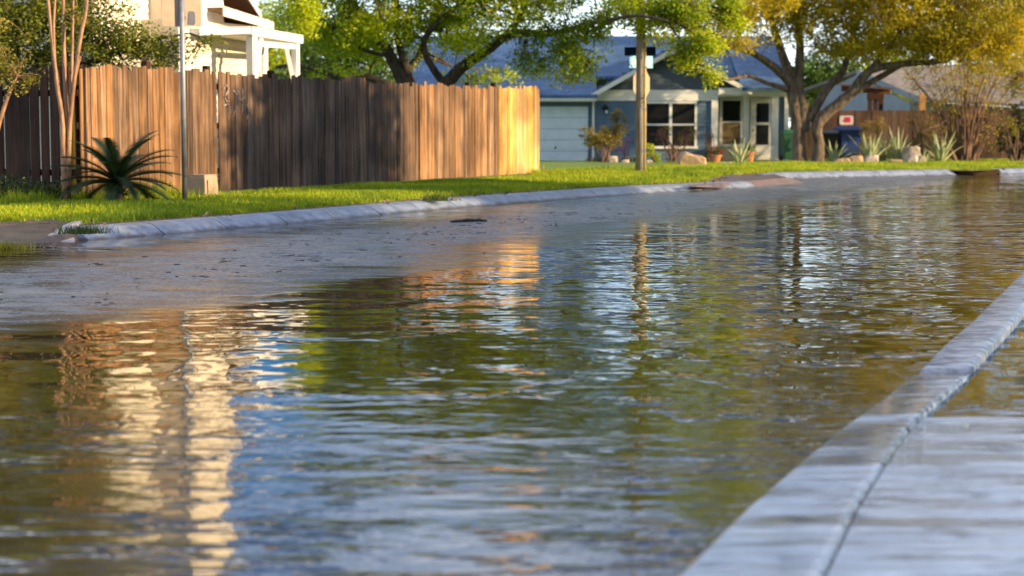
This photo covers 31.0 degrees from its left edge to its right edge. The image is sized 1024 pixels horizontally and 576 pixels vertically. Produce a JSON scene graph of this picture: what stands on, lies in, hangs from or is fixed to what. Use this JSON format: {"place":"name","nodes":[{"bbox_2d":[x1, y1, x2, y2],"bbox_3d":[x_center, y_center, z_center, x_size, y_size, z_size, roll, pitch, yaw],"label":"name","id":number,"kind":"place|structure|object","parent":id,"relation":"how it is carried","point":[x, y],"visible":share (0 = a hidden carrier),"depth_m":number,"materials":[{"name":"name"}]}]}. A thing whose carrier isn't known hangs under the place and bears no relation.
{"place":"outdoors","nodes":[
{"label":"outdoors","id":0,"kind":"place"},
{"bbox_2d":[0,224,79,243],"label":"driveway","id":1,"kind":"structure","parent":0,"point":[35,233],"depth_m":19.49,"materials":[{"name":"grey concrete"}]},
{"bbox_2d":[0,240,40,249],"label":"grass tuft","id":2,"kind":"object","parent":1,"relation":"on","point":[5,245],"visible":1,"depth_m":18.05,"materials":[{"name":"green plant"}]},
{"bbox_2d":[47,220,85,240],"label":"kerb","id":3,"kind":"structure","parent":1,"relation":"on","point":[78,223],"depth_m":19.67,"materials":[{"name":"concrete"}]},
{"bbox_2d":[255,0,347,78],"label":"background tree","id":4,"kind":"object","parent":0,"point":[274,57],"visible":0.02,"depth_m":88.20,"materials":[{"name":"green plant"}]},
{"bbox_2d":[270,38,396,106],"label":"background tree","id":5,"kind":"object","parent":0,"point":[380,72],"visible":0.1,"depth_m":74.12,"materials":[{"name":"green plant"}]},
{"bbox_2d":[0,202,692,305],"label":"gravel","id":6,"kind":"structure","parent":0,"point":[343,249],"depth_m":18.66,"materials":[{"name":"grey gravel"}]},
{"bbox_2d":[0,171,1023,575],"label":"water","id":7,"kind":"structure","parent":0,"point":[658,389],"depth_m":9.06,"materials":[{"name":"liquid"}]},
{"bbox_2d":[353,298,443,304],"bbox_3d":[-0.738,0.085,12.517,0.734,0.047,0.089,-2,6,-24],"label":"stick","id":8,"kind":"object","parent":7,"relation":"on","point":[396,302],"visible":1,"depth_m":12.47,"materials":[{"name":"brown wood"}]},
{"bbox_2d":[450,217,486,221],"bbox_3d":[-0.542,-0.854,23.154,0.494,0.060,0.088,-3,6,-28],"label":"stick","id":9,"kind":"object","parent":7,"relation":"on","point":[469,220],"visible":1,"depth_m":23.13,"materials":[{"name":"wood"}]},
{"bbox_2d":[0,127,1023,225],"bbox_3d":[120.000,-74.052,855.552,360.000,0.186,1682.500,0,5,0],"label":"lawn","id":10,"kind":"structure","parent":0,"point":[549,165],"depth_m":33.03,"materials":[{"name":"plant"}]},
{"bbox_2d":[0,17,46,127],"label":"sapling","id":11,"kind":"object","parent":10,"relation":"on","point":[8,71],"visible":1,"depth_m":23.46,"materials":[{"name":"green plant"}]},
{"bbox_2d":[0,172,61,197],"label":"shrub","id":12,"kind":"object","parent":10,"relation":"on","point":[26,187],"visible":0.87,"depth_m":24.70,"materials":[{"name":"green plant"}]},
{"bbox_2d":[0,66,80,194],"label":"board fence","id":13,"kind":"object","parent":10,"relation":"on","point":[22,138],"visible":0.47,"depth_m":25.72,"materials":[{"name":"brown wood"}]},
{"bbox_2d":[46,0,102,199],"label":"crape myrtle","id":14,"kind":"object","parent":10,"relation":"on","point":[66,116],"visible":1,"depth_m":24.47,"materials":[{"name":"brown plant"}]},
{"bbox_2d":[52,222,119,234],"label":"grass tuft","id":15,"kind":"object","parent":10,"relation":"on","point":[87,230],"visible":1,"depth_m":18.87,"materials":[{"name":"green plant"}]},
{"bbox_2d":[0,0,229,98],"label":"privet tree","id":16,"kind":"object","parent":10,"relation":"on","point":[35,20],"visible":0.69,"depth_m":29.27,"materials":[{"name":"green plant"}]},
{"bbox_2d":[45,131,189,202],"bbox_3d":[-5.189,-1.522,24.367,1.894,1.107,1.802,0,5,0],"label":"sago palm","id":17,"kind":"object","parent":10,"relation":"on","point":[117,173],"visible":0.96,"depth_m":24.19,"materials":[{"name":"green plant"}]},
{"bbox_2d":[0,0,302,181],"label":"white house","id":18,"kind":"structure","parent":10,"relation":"on","point":[242,26],"depth_m":34.09,"materials":[{"name":"white paint"}]},
{"bbox_2d":[134,187,221,198],"bbox_3d":[-4.787,-1.356,25.975,1.445,0.176,0.935,0,5,0],"label":"grass tuft","id":19,"kind":"object","parent":10,"relation":"on","point":[170,192],"visible":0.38,"depth_m":25.94,"materials":[{"name":"green plant"}]},
{"bbox_2d":[161,0,200,198],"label":"road sign","id":20,"kind":"object","parent":10,"relation":"on","point":[181,14],"visible":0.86,"depth_m":24.89,"materials":[{"name":"metal"}]},
{"bbox_2d":[187,174,217,196],"bbox_3d":[-4.397,-1.434,26.282,0.329,0.358,0.352,2,6,24],"label":"utility box","id":21,"kind":"object","parent":10,"relation":"on","point":[204,183],"visible":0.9,"depth_m":26.15,"materials":[{"name":"beige metal"}]},
{"bbox_2d":[69,61,538,194],"bbox_3d":[-2.747,-2.741,32.708,0.199,2.138,15.926,2,6,24],"label":"fence","id":22,"kind":"object","parent":10,"relation":"on","point":[361,130],"visible":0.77,"depth_m":30.86,"materials":[{"name":"brown wood"}]},
{"bbox_2d":[265,0,753,169],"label":"elm tree","id":23,"kind":"object","parent":10,"relation":"on","point":[353,26],"visible":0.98,"depth_m":40.26,"materials":[{"name":"green plant"}]},
{"bbox_2d":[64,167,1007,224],"bbox_3d":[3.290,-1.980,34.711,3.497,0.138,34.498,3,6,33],"label":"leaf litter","id":24,"kind":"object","parent":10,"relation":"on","point":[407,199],"visible":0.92,"depth_m":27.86,"materials":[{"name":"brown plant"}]},
{"bbox_2d":[585,155,604,161],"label":"shrub","id":25,"kind":"object","parent":10,"relation":"on","point":[588,159],"visible":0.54,"depth_m":57.44,"materials":[{"name":"green plant"}]},
{"bbox_2d":[577,108,630,161],"bbox_3d":[2.847,-4.685,56.785,1.459,1.723,1.134,-3,6,-34],"label":"shrub","id":26,"kind":"object","parent":10,"relation":"on","point":[600,138],"visible":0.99,"depth_m":56.71,"materials":[{"name":"green plant"}]},
{"bbox_2d":[608,156,617,161],"bbox_3d":[3.101,-3.956,56.872,0.295,0.205,0.192,0,5,0],"label":"stone","id":27,"kind":"object","parent":10,"relation":"on","point":[612,158],"visible":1,"depth_m":56.78,"materials":[{"name":"beige stone"}]},
{"bbox_2d":[616,137,631,159],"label":"flowering plant","id":28,"kind":"object","parent":10,"relation":"on","point":[623,150],"visible":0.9,"depth_m":58.30,"materials":[{"name":"green plant"}]},
{"bbox_2d":[619,156,634,161],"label":"shrub","id":29,"kind":"object","parent":10,"relation":"on","point":[631,160],"visible":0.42,"depth_m":57.65,"materials":[{"name":"green plant"}]},
{"bbox_2d":[635,0,646,170],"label":"utility pole","id":30,"kind":"object","parent":10,"relation":"on","point":[640,143],"visible":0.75,"depth_m":40.00,"materials":[{"name":"brown wood"}]},
{"bbox_2d":[624,47,655,96],"bbox_3d":[2.829,-3.911,40.648,0.593,2.979,0.475,-2,5,-18],"label":"stop sign","id":31,"kind":"object","parent":30,"relation":"attached to","point":[630,52],"visible":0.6,"depth_m":40.59,"materials":[{"name":"metal"}]},
{"bbox_2d":[646,143,660,161],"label":"shrub","id":32,"kind":"object","parent":10,"relation":"on","point":[650,153],"visible":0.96,"depth_m":56.80,"materials":[{"name":"green plant"}]},
{"bbox_2d":[650,126,696,161],"bbox_3d":[5.075,-4.478,57.812,1.520,1.154,0.692,0,5,0],"label":"shrub","id":33,"kind":"object","parent":10,"relation":"on","point":[674,149],"visible":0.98,"depth_m":57.80,"materials":[{"name":"red plant"}]},
{"bbox_2d":[657,125,699,160],"bbox_3d":[5.281,-4.570,58.512,1.415,1.211,0.761,0,5,0],"label":"shrub","id":34,"kind":"object","parent":10,"relation":"on","point":[694,132],"visible":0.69,"depth_m":58.52,"materials":[{"name":"green plant"}]},
{"bbox_2d":[678,151,706,164],"bbox_3d":[4.710,-3.365,48.412,0.780,0.426,0.574,0,5,0],"label":"boulder","id":35,"kind":"object","parent":10,"relation":"on","point":[684,157],"visible":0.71,"depth_m":48.15,"materials":[{"name":"beige stone"}]},
{"bbox_2d":[696,152,713,161],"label":"shrub","id":36,"kind":"object","parent":10,"relation":"on","point":[704,155],"visible":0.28,"depth_m":56.80,"materials":[{"name":"green plant"}]},
{"bbox_2d":[704,128,714,161],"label":"shrub","id":37,"kind":"object","parent":10,"relation":"on","point":[708,143],"visible":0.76,"depth_m":57.81,"materials":[{"name":"red plant"}]},
{"bbox_2d":[707,145,723,162],"bbox_3d":[6.143,-4.052,55.883,0.553,0.535,0.494,0,5,0],"label":"flower pot","id":38,"kind":"object","parent":10,"relation":"on","point":[716,156],"visible":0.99,"depth_m":55.77,"materials":[{"name":"ceramic"}]},
{"bbox_2d":[723,137,762,162],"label":"agave","id":39,"kind":"object","parent":10,"relation":"on","point":[739,158],"visible":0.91,"depth_m":51.74,"materials":[{"name":"green plant"}]},
{"bbox_2d":[744,143,755,161],"bbox_3d":[7.421,-4.236,57.840,0.446,0.587,0.469,0,5,0],"label":"flower pot","id":40,"kind":"object","parent":10,"relation":"on","point":[751,152],"visible":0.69,"depth_m":57.74,"materials":[{"name":"ceramic"}]},
{"bbox_2d":[778,130,792,160],"bbox_3d":[8.827,-4.540,58.838,0.562,0.998,0.660,-1,5,-6],"label":"wheelie bin","id":41,"kind":"object","parent":10,"relation":"on","point":[786,143],"visible":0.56,"depth_m":58.60,"materials":[{"name":"green plastic"}]},
{"bbox_2d":[822,130,839,157],"bbox_3d":[10.556,-4.785,61.728,0.756,0.978,0.882,1,5,6],"label":"wheelie bin","id":42,"kind":"object","parent":10,"relation":"on","point":[832,136],"visible":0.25,"depth_m":61.33,"materials":[{"name":"black plastic"}]},
{"bbox_2d":[824,140,851,161],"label":"agave","id":43,"kind":"object","parent":10,"relation":"on","point":[833,155],"visible":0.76,"depth_m":56.24,"materials":[{"name":"green plant"}]},
{"bbox_2d":[840,158,850,161],"bbox_3d":[9.880,-3.770,54.881,0.312,0.179,0.256,0,5,0],"label":"stone","id":44,"kind":"object","parent":10,"relation":"on","point":[846,159],"visible":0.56,"depth_m":54.75,"materials":[{"name":"beige stone"}]},
{"bbox_2d":[832,126,863,157],"bbox_3d":[11.177,-4.835,61.623,0.799,1.117,0.932,-1,5,-9],"label":"wheelie bin","id":45,"kind":"object","parent":10,"relation":"on","point":[852,132],"visible":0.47,"depth_m":61.24,"materials":[{"name":"blue plastic"}]},
{"bbox_2d":[682,0,1023,161],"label":"oak tree","id":46,"kind":"object","parent":10,"relation":"on","point":[965,31],"visible":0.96,"depth_m":54.35,"materials":[{"name":"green plant"}]},
{"bbox_2d":[849,155,862,161],"bbox_3d":[10.250,-3.821,55.077,0.394,0.256,0.320,0,5,0],"label":"stone","id":47,"kind":"object","parent":10,"relation":"on","point":[857,158],"visible":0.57,"depth_m":54.94,"materials":[{"name":"beige stone"}]},
{"bbox_2d":[839,132,893,155],"bbox_3d":[10.877,-4.266,55.905,1.460,1.023,1.626,4,6,38],"label":"agave","id":48,"kind":"object","parent":10,"relation":"on","point":[870,148],"visible":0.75,"depth_m":55.69,"materials":[{"name":"green plant"}]},
{"bbox_2d":[863,155,878,162],"bbox_3d":[10.471,-3.734,53.880,0.426,0.282,0.320,0,5,0],"label":"stone","id":49,"kind":"object","parent":10,"relation":"on","point":[871,158],"visible":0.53,"depth_m":53.73,"materials":[{"name":"beige stone"}]},
{"bbox_2d":[858,115,889,144],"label":"shrub","id":50,"kind":"object","parent":10,"relation":"on","point":[870,124],"visible":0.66,"depth_m":57.36,"materials":[{"name":"brown plant"}]},
{"bbox_2d":[875,136,892,162],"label":"agave","id":51,"kind":"object","parent":10,"relation":"on","point":[883,157],"visible":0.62,"depth_m":56.54,"materials":[{"name":"green plant"}]},
{"bbox_2d":[889,159,901,162],"bbox_3d":[11.297,-3.720,54.383,0.394,0.128,0.192,0,5,0],"label":"stone","id":52,"kind":"object","parent":10,"relation":"on","point":[895,160],"visible":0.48,"depth_m":54.31,"materials":[{"name":"beige stone"}]},
{"bbox_2d":[878,125,921,159],"bbox_3d":[11.724,-4.357,56.240,1.687,1.178,1.385,-4,6,-39],"label":"agave","id":53,"kind":"object","parent":10,"relation":"on","point":[895,152],"visible":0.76,"depth_m":56.11,"materials":[{"name":"green plant"}]},
{"bbox_2d":[790,110,1023,158],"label":"board fence","id":54,"kind":"object","parent":10,"relation":"on","point":[894,119],"visible":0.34,"depth_m":63.75,"materials":[{"name":"brown wood"}]},
{"bbox_2d":[840,116,852,124],"bbox_3d":[11.524,-5.780,63.702,0.470,0.310,0.014,0,5,0],"label":"fence sign","id":55,"kind":"object","parent":54,"relation":"attached to","point":[846,120],"visible":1,"depth_m":63.70,"materials":[{"name":"white"}]},
{"bbox_2d":[901,146,919,160],"bbox_3d":[12.042,-4.006,55.864,0.492,0.538,0.416,0,5,0],"label":"stone","id":56,"kind":"object","parent":10,"relation":"on","point":[909,150],"visible":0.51,"depth_m":55.67,"materials":[{"name":"beige stone"}]},
{"bbox_2d":[906,155,917,162],"bbox_3d":[11.660,-3.740,53.879,0.328,0.256,0.256,0,5,0],"label":"stone","id":57,"kind":"object","parent":10,"relation":"on","point":[911,158],"visible":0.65,"depth_m":53.76,"materials":[{"name":"beige stone"}]},
{"bbox_2d":[904,108,935,157],"bbox_3d":[12.888,-4.848,58.309,1.105,1.798,0.689,0,5,0],"label":"shrub","id":58,"kind":"object","parent":10,"relation":"on","point":[913,141],"visible":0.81,"depth_m":58.28,"materials":[{"name":"brown plant"}]},
{"bbox_2d":[918,94,925,123],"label":"timber post","id":59,"kind":"object","parent":10,"relation":"on","point":[922,107],"visible":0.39,"depth_m":65.58,"materials":[{"name":"brown wood"}]},
{"bbox_2d":[920,149,934,160],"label":"agave","id":60,"kind":"object","parent":10,"relation":"on","point":[924,154],"visible":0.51,"depth_m":55.77,"materials":[{"name":"green plant"}]},
{"bbox_2d":[920,131,964,161],"bbox_3d":[12.933,-4.290,56.139,1.321,1.038,1.516,-4,6,-38],"label":"agave","id":61,"kind":"object","parent":10,"relation":"on","point":[940,153],"visible":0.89,"depth_m":55.99,"materials":[{"name":"green plant"}]},
{"bbox_2d":[898,48,1023,160],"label":"multi stem tree","id":62,"kind":"object","parent":10,"relation":"on","point":[967,135],"visible":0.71,"depth_m":57.61,"materials":[{"name":"plant"}]},
{"bbox_2d":[995,101,1023,160],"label":"shrub","id":63,"kind":"object","parent":10,"relation":"on","point":[1020,121],"visible":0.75,"depth_m":57.71,"materials":[{"name":"green plant"}]},
{"bbox_2d":[997,115,1023,161],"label":"shrub","id":64,"kind":"object","parent":10,"relation":"on","point":[1014,129],"visible":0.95,"depth_m":55.80,"materials":[{"name":"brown plant"}]},
{"bbox_2d":[397,36,788,160],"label":"blue house","id":65,"kind":"structure","parent":0,"point":[739,111],"depth_m":59.77,"materials":[{"name":"wood"}]},
{"bbox_2d":[539,107,587,160],"bbox_3d":[0.789,-4.963,59.771,3.337,1.796,0.109,0,5,0],"label":"garage door","id":66,"kind":"structure","parent":65,"relation":"in","point":[559,140],"depth_m":59.77,"materials":[{"name":"paint"}]},
{"bbox_2d":[646,101,697,148],"bbox_3d":[5.119,-5.266,59.708,1.766,1.526,0.100,0,5,0],"label":"window","id":67,"kind":"structure","parent":65,"relation":"in","point":[678,115],"depth_m":59.70,"materials":[{"name":"black glass"}]},
{"bbox_2d":[718,98,742,146],"bbox_3d":[7.229,-5.460,60.926,0.852,1.622,0.100,0,5,0],"label":"window","id":68,"kind":"structure","parent":65,"relation":"in","point":[730,109],"depth_m":60.92,"materials":[{"name":"black glass"}]},
{"bbox_2d":[750,98,770,159],"bbox_3d":[8.205,-5.207,60.923,0.686,2.072,0.130,0,5,0],"label":"door","id":69,"kind":"structure","parent":65,"relation":"in","point":[760,121],"depth_m":60.91,"materials":[{"name":"white paint"}]},
{"bbox_2d":[254,0,1023,126],"label":"sky","id":70,"kind":"structure","parent":0,"point":[616,32],"materials":[{"name":"white"}]},
{"bbox_2d":[688,174,802,187],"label":"driveway","id":71,"kind":"structure","parent":0,"point":[763,180],"depth_m":37.58,"materials":[{"name":"concrete"}]},
{"bbox_2d":[788,47,869,120],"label":"background tree","id":72,"kind":"object","parent":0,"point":[823,70],"visible":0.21,"depth_m":86.65,"materials":[{"name":"green plant"}]},
{"bbox_2d":[836,84,893,129],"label":"pergola","id":73,"kind":"object","parent":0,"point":[875,94],"visible":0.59,"depth_m":65.92,"materials":[{"name":"brown wood"}]},
{"bbox_2d":[850,50,917,101],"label":"background tree","id":74,"kind":"object","parent":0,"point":[900,96],"visible":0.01,"depth_m":88.22,"materials":[{"name":"green plant"}]},
{"bbox_2d":[804,61,1023,143],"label":"grey house","id":75,"kind":"structure","parent":0,"point":[892,102],"depth_m":74.08,"materials":[{"name":"grey"}]},
{"bbox_2d":[827,416,1023,575],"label":"pavement","id":76,"kind":"structure","parent":0,"point":[945,496],"depth_m":5.76,"materials":[{"name":"grey concrete"}]},
{"bbox_2d":[956,169,1001,174],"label":"driveway","id":77,"kind":"structure","parent":0,"point":[993,171],"depth_m":45.54,"materials":[{"name":"brown concrete"}]},
{"label":"road","id":78,"kind":"structure","parent":0,"visible":0},
{"bbox_2d":[63,181,756,239],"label":"kerb","id":79,"kind":"structure","parent":78,"relation":"on","point":[148,228],"depth_m":24.53,"materials":[{"name":"concrete"}]},
{"bbox_2d":[414,192,461,200],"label":"grass tuft","id":80,"kind":"object","parent":79,"relation":"on","point":[436,197],"visible":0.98,"depth_m":26.60,"materials":[{"name":"green plant"}]},
{"bbox_2d":[680,372,968,575],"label":"kerb","id":81,"kind":"structure","parent":78,"relation":"on","point":[797,520],"depth_m":5.86,"materials":[{"name":"grey concrete"}]},
{"bbox_2d":[757,169,955,178],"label":"kerb","id":82,"kind":"structure","parent":78,"relation":"on","point":[863,173],"depth_m":43.46,"materials":[{"name":"concrete"}]},
{"bbox_2d":[920,272,1023,374],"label":"kerb","id":83,"kind":"structure","parent":78,"relation":"on","point":[975,343],"depth_m":10.15,"materials":[{"name":"concrete"}]},
{"bbox_2d":[977,0,1023,112],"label":"oak tree","id":84,"kind":"object","parent":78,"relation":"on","point":[1015,87],"visible":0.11,"depth_m":58.74,"materials":[{"name":"yellow plant"}]},
{"bbox_2d":[993,168,1023,173],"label":"kerb","id":85,"kind":"structure","parent":78,"relation":"on","point":[1014,171],"depth_m":46.45,"materials":[{"name":"concrete"}]}
]}

